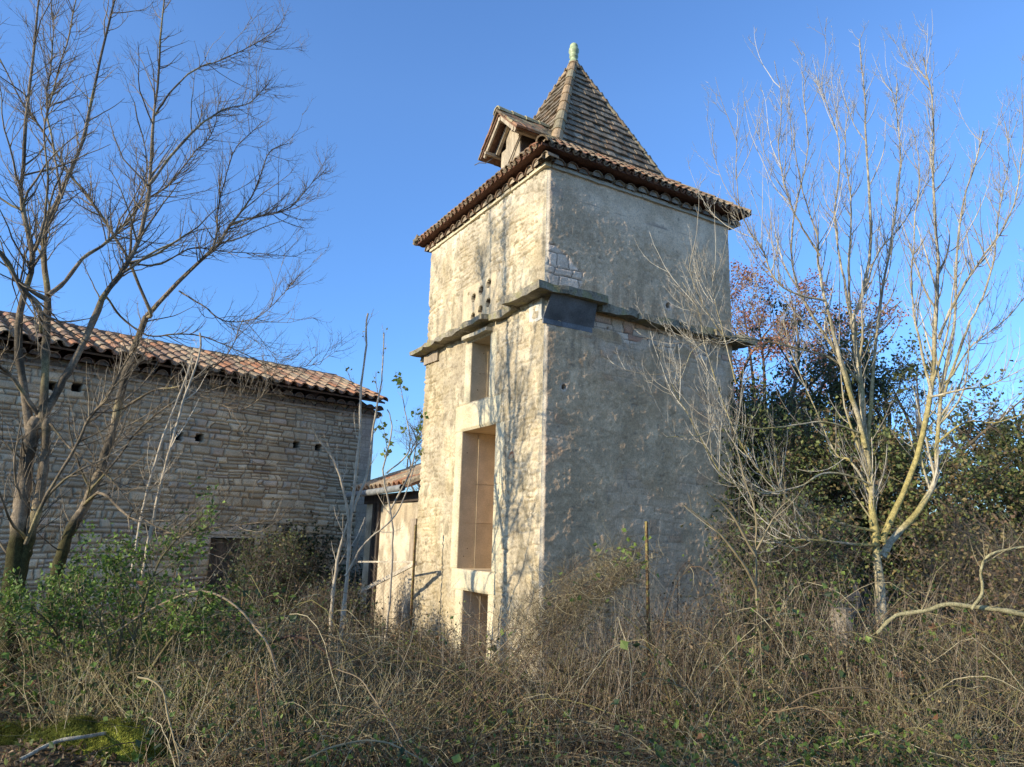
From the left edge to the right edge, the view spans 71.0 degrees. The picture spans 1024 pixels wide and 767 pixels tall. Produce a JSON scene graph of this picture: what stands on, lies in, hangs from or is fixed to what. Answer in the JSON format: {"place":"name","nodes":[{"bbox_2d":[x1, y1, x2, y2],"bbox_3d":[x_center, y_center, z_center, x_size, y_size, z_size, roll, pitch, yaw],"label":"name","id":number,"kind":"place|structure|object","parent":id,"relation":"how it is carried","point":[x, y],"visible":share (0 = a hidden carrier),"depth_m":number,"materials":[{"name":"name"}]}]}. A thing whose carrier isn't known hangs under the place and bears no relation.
{"place":"outdoors","nodes":[
{"label":"outdoors","id":0,"kind":"place"},
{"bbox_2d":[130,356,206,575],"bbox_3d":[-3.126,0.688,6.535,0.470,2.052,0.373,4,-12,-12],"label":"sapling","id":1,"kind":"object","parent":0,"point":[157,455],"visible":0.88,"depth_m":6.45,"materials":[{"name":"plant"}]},
{"bbox_2d":[0,571,1023,766],"bbox_3d":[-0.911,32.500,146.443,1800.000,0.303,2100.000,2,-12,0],"label":"ground","id":2,"kind":"structure","parent":0,"point":[62,762],"depth_m":5.72,"materials":[{"name":"soil"}]},
{"bbox_2d":[0,719,44,745],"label":"mossy stone","id":3,"kind":"object","parent":2,"relation":"on","point":[9,733],"visible":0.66,"depth_m":4.92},
{"bbox_2d":[21,712,102,753],"bbox_3d":[-2.902,2.406,4.779,0.734,0.416,0.394,2,-12,0],"label":"mossy stone","id":4,"kind":"object","parent":2,"relation":"on","point":[76,727],"visible":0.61,"depth_m":4.74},
{"bbox_2d":[19,724,158,761],"bbox_3d":[-2.707,2.318,4.717,0.101,0.086,0.966,-5,-13,28],"label":"fallen stick","id":5,"kind":"object","parent":4,"relation":"on","point":[33,752],"visible":0.75,"depth_m":4.53,"materials":[{"name":"grey wood"}]},
{"bbox_2d":[67,716,167,761],"bbox_3d":[-2.648,2.401,4.783,0.694,0.376,0.401,2,-12,0],"label":"mossy stone","id":6,"kind":"object","parent":2,"relation":"on","point":[132,734],"visible":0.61,"depth_m":4.70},
{"bbox_2d":[0,561,237,716],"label":"green bush","id":7,"kind":"object","parent":2,"relation":"on","point":[70,603],"visible":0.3,"depth_m":6.11,"materials":[{"name":"green plant"}]},
{"bbox_2d":[0,476,256,716],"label":"green bush","id":8,"kind":"object","parent":2,"relation":"on","point":[112,565],"visible":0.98,"depth_m":5.29,"materials":[{"name":"green plant"}]},
{"bbox_2d":[0,0,312,698],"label":"bare tree","id":9,"kind":"object","parent":2,"relation":"on","point":[24,522],"visible":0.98,"depth_m":6.78,"materials":[{"name":"brown plant"}]},
{"bbox_2d":[134,673,206,766],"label":"arched cane","id":10,"kind":"object","parent":2,"relation":"on","point":[166,708],"visible":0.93,"depth_m":4.22,"materials":[{"name":"brown plant"}]},
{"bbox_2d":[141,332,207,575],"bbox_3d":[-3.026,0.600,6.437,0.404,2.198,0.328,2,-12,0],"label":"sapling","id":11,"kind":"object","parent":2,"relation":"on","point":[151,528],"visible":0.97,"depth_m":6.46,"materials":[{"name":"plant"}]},
{"bbox_2d":[0,10,360,692],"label":"bare tree","id":12,"kind":"object","parent":2,"relation":"on","point":[63,547],"visible":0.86,"depth_m":7.83,"materials":[{"name":"brown plant"}]},
{"bbox_2d":[0,311,387,628],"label":"stone barn","id":13,"kind":"structure","parent":2,"relation":"on","point":[301,472],"depth_m":12.49,"materials":[{"name":"grey stone"}]},
{"bbox_2d":[205,539,250,621],"bbox_3d":[-5.021,3.490,12.572,0.776,1.486,0.033,13,-16,-42],"label":"door","id":14,"kind":"structure","parent":13,"relation":"in","point":[221,547],"depth_m":12.55,"materials":[{"name":"grey wood"}]},
{"bbox_2d":[193,497,363,621],"bbox_3d":[-3.818,3.303,13.375,4.900,2.276,0.349,13,-16,-42],"label":"ivy","id":15,"kind":"object","parent":13,"relation":"attached to","point":[315,555],"visible":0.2,"depth_m":13.46,"materials":[{"name":"green plant"}]},
{"bbox_2d":[237,566,246,663],"bbox_3d":[-2.492,2.391,6.533,0.033,1.413,0.018,2,-12,0],"label":"metal post","id":16,"kind":"object","parent":2,"relation":"on","point":[242,593],"visible":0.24,"depth_m":6.63,"materials":[{"name":"metal"}]},
{"bbox_2d":[201,656,301,766],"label":"arched cane","id":17,"kind":"object","parent":2,"relation":"on","point":[286,673],"visible":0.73,"depth_m":4.68,"materials":[{"name":"brown plant"}]},
{"bbox_2d":[189,519,331,636],"bbox_3d":[-3.338,3.018,10.248,2.228,2.143,1.878,-5,-14,30],"label":"bramble bush","id":18,"kind":"object","parent":2,"relation":"on","point":[267,561],"visible":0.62,"depth_m":10.20,"materials":[{"name":"brown plant"}]},
{"bbox_2d":[248,663,285,766],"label":"arched cane","id":19,"kind":"object","parent":2,"relation":"on","point":[266,746],"visible":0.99,"depth_m":4.20,"materials":[{"name":"brown plant"}]},
{"bbox_2d":[268,565,403,660],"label":"bramble bush","id":20,"kind":"object","parent":2,"relation":"on","point":[357,607],"visible":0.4,"depth_m":9.49,"materials":[{"name":"brown plant"}]},
{"bbox_2d":[310,312,421,678],"bbox_3d":[-1.628,1.136,8.151,1.261,4.207,0.846,2,-12,0],"label":"sapling","id":21,"kind":"object","parent":2,"relation":"on","point":[348,525],"visible":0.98,"depth_m":8.02,"materials":[{"name":"grey plant"}]},
{"bbox_2d":[334,660,407,756],"bbox_3d":[-0.882,2.035,4.465,0.528,0.576,0.286,2,-12,0],"label":"arched cane","id":22,"kind":"object","parent":2,"relation":"on","point":[375,701],"visible":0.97,"depth_m":4.51,"materials":[{"name":"brown plant"}]},
{"bbox_2d":[345,463,420,638],"bbox_3d":[-1.301,2.825,13.096,2.845,3.309,2.841,9,-14,-30],"label":"lean to shed","id":23,"kind":"object","parent":2,"relation":"on","point":[377,546],"visible":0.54,"depth_m":12.43,"materials":[{"name":"paint"}]},
{"bbox_2d":[358,525,416,641],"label":"field gate","id":24,"kind":"structure","parent":2,"relation":"on","point":[412,564],"depth_m":10.33,"materials":[{"name":"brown wood"}]},
{"bbox_2d":[374,371,428,658],"bbox_3d":[-1.346,1.491,8.505,0.713,3.410,0.359,-4,-13,26],"label":"leafy sapling","id":25,"kind":"object","parent":2,"relation":"on","point":[398,380],"visible":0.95,"depth_m":8.64,"materials":[{"name":"grey plant"}]},
{"bbox_2d":[391,405,422,492],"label":"tree","id":26,"kind":"object","parent":2,"relation":"on","point":[411,451],"visible":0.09,"depth_m":23.88,"materials":[{"name":"green plant"}]},
{"bbox_2d":[0,525,1023,766],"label":"brambles","id":27,"kind":"object","parent":2,"relation":"on","point":[480,745],"visible":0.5,"depth_m":5.41,"materials":[{"name":"brown plant"}]},
{"bbox_2d":[95,590,280,677],"bbox_3d":[-2.326,1.806,5.288,1.477,0.598,0.253,-1,-12,12],"label":"arched cane","id":28,"kind":"object","parent":27,"relation":"on","point":[251,623],"visible":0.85,"depth_m":5.25,"materials":[{"name":"beige plant"}]},
{"bbox_2d":[269,616,333,671],"bbox_3d":[-1.590,1.978,5.463,0.434,0.414,0.436,11,-15,-37],"label":"arched cane","id":29,"kind":"object","parent":27,"relation":"on","point":[300,637],"visible":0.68,"depth_m":5.49,"materials":[{"name":"brown plant"}]},
{"bbox_2d":[300,706,432,766],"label":"arched cane","id":30,"kind":"object","parent":27,"relation":"on","point":[357,741],"visible":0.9,"depth_m":4.19,"materials":[{"name":"brown plant"}]},
{"bbox_2d":[682,451,805,613],"bbox_3d":[1.948,1.263,6.168,1.132,1.376,0.419,3,-12,-8],"label":"bare shrub","id":31,"kind":"object","parent":27,"relation":"on","point":[754,553],"visible":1,"depth_m":6.12,"materials":[{"name":"brown plant"}]},
{"bbox_2d":[755,677,952,742],"bbox_3d":[2.315,2.201,4.882,1.323,0.407,0.316,-1,-12,11],"label":"arched cane","id":32,"kind":"object","parent":27,"relation":"on","point":[835,688],"visible":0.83,"depth_m":4.87,"materials":[{"name":"brown plant"}]},
{"bbox_2d":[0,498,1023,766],"bbox_3d":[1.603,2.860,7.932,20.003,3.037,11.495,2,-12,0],"label":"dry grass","id":33,"kind":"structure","parent":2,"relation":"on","point":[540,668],"depth_m":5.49,"materials":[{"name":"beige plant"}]},
{"bbox_2d":[436,519,687,735],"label":"bramble arch","id":34,"kind":"structure","parent":2,"relation":"on","point":[615,573],"depth_m":5.73,"materials":[{"name":"brown plant"}]},
{"bbox_2d":[409,43,757,687],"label":"pigeon tower","id":35,"kind":"structure","parent":2,"relation":"on","point":[545,426],"depth_m":9.75,"materials":[{"name":"stone"}]},
{"bbox_2d":[470,334,490,401],"bbox_3d":[-0.241,-0.180,10.421,0.500,1.100,0.770,9,-14,-30],"label":"window","id":36,"kind":"structure","parent":35,"relation":"in","point":[480,358],"depth_m":10.61,"materials":[{"name":"stone"}]},
{"bbox_2d":[457,424,540,571],"bbox_3d":[-0.174,1.623,10.088,0.750,2.140,1.190,9,-14,-30],"label":"doorway","id":37,"kind":"structure","parent":35,"relation":"in","point":[475,529],"depth_m":10.44,"materials":[{"name":"wood"}]},
{"bbox_2d":[706,351,769,659],"bbox_3d":[3.263,1.433,10.163,1.611,4.938,0.332,8,-13,-26],"label":"ivy","id":38,"kind":"object","parent":35,"relation":"attached to","point":[735,463],"visible":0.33,"depth_m":10.12,"materials":[{"name":"green plant"}]},
{"bbox_2d":[644,521,650,730],"bbox_3d":[1.193,2.178,6.293,0.058,1.905,0.034,2,-12,0],"label":"metal post","id":39,"kind":"object","parent":2,"relation":"on","point":[647,577],"visible":0.49,"depth_m":6.34,"materials":[{"name":"metal"}]},
{"bbox_2d":[728,357,840,652],"bbox_3d":[3.760,1.830,10.520,1.842,4.300,2.108,2,-12,0],"label":"evergreen bush","id":40,"kind":"object","parent":2,"relation":"on","point":[761,419],"visible":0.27,"depth_m":10.41,"materials":[{"name":"green plant"}]},
{"bbox_2d":[678,478,907,703],"bbox_3d":[2.682,2.073,6.942,1.963,2.272,2.062,13,-16,-43],"label":"bramble bush","id":41,"kind":"object","parent":2,"relation":"on","point":[792,566],"visible":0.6,"depth_m":7.01,"materials":[{"name":"brown plant"}]},
{"bbox_2d":[729,245,858,545],"bbox_3d":[6.103,0.977,16.928,4.424,8.758,4.468,-8,-15,39],"label":"red leaved tree","id":42,"kind":"object","parent":2,"relation":"on","point":[744,316],"visible":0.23,"depth_m":16.96,"materials":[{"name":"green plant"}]},
{"bbox_2d":[603,11,1023,644],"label":"ash tree","id":43,"kind":"object","parent":2,"relation":"on","point":[867,439],"visible":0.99,"depth_m":7.34,"materials":[{"name":"beige plant"}]},
{"bbox_2d":[736,295,916,625],"bbox_3d":[5.440,1.504,12.734,3.431,5.951,3.124,2,-12,0],"label":"evergreen tree","id":44,"kind":"object","parent":2,"relation":"on","point":[819,394],"visible":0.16,"depth_m":12.38,"materials":[{"name":"green plant"}]},
{"bbox_2d":[741,378,915,636],"bbox_3d":[4.682,2.025,11.114,2.966,4.210,2.982,2,-12,0],"label":"evergreen bush","id":45,"kind":"object","parent":2,"relation":"on","point":[819,451],"visible":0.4,"depth_m":10.51,"materials":[{"name":"green plant"}]},
{"bbox_2d":[829,607,856,713],"bbox_3d":[2.934,2.597,6.317,0.207,1.198,0.193,2,-12,0],"label":"wooden post","id":46,"kind":"object","parent":2,"relation":"on","point":[847,621],"visible":0.16,"depth_m":6.34,"materials":[{"name":"grey wood"}]},
{"bbox_2d":[775,278,940,622],"bbox_3d":[7.858,1.368,16.415,3.638,7.888,4.585,2,-12,0],"label":"red leaved tree","id":47,"kind":"object","parent":2,"relation":"on","point":[863,599],"visible":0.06,"depth_m":16.07,"materials":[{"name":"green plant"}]},
{"bbox_2d":[695,520,1023,672],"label":"wire fence","id":48,"kind":"object","parent":2,"relation":"on","point":[861,568],"visible":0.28,"depth_m":7.87,"materials":[{"name":"grey metal"}]},
{"bbox_2d":[748,602,1010,760],"bbox_3d":[3.004,2.477,6.103,2.047,1.148,1.863,2,-12,0],"label":"bush","id":49,"kind":"object","parent":2,"relation":"on","point":[912,663],"visible":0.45,"depth_m":5.81,"materials":[{"name":"plant"}]},
{"bbox_2d":[811,329,984,640],"bbox_3d":[6.566,1.759,12.319,2.830,5.355,2.506,9,-14,-30],"label":"evergreen tree","id":50,"kind":"object","parent":2,"relation":"on","point":[899,371],"visible":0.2,"depth_m":12.27,"materials":[{"name":"green plant"}]},
{"bbox_2d":[815,401,1023,647],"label":"evergreen bush","id":51,"kind":"object","parent":2,"relation":"on","point":[955,486],"visible":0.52,"depth_m":10.21,"materials":[{"name":"green plant"}]},
{"bbox_2d":[864,489,1023,706],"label":"bramble bush","id":52,"kind":"object","parent":2,"relation":"on","point":[1001,589],"visible":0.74,"depth_m":7.42,"materials":[{"name":"brown plant"}]},
{"bbox_2d":[899,360,1023,642],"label":"evergreen tree","id":53,"kind":"object","parent":2,"relation":"on","point":[1003,432],"visible":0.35,"depth_m":11.83,"materials":[{"name":"green plant"}]},
{"bbox_2d":[990,417,1023,618],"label":"evergreen bush","id":54,"kind":"object","parent":2,"relation":"on","point":[1015,449],"visible":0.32,"depth_m":10.65,"materials":[{"name":"green plant"}]},
{"bbox_2d":[0,0,1023,515],"label":"sky","id":55,"kind":"structure","parent":0,"point":[407,93],"materials":[{"name":"blue"}]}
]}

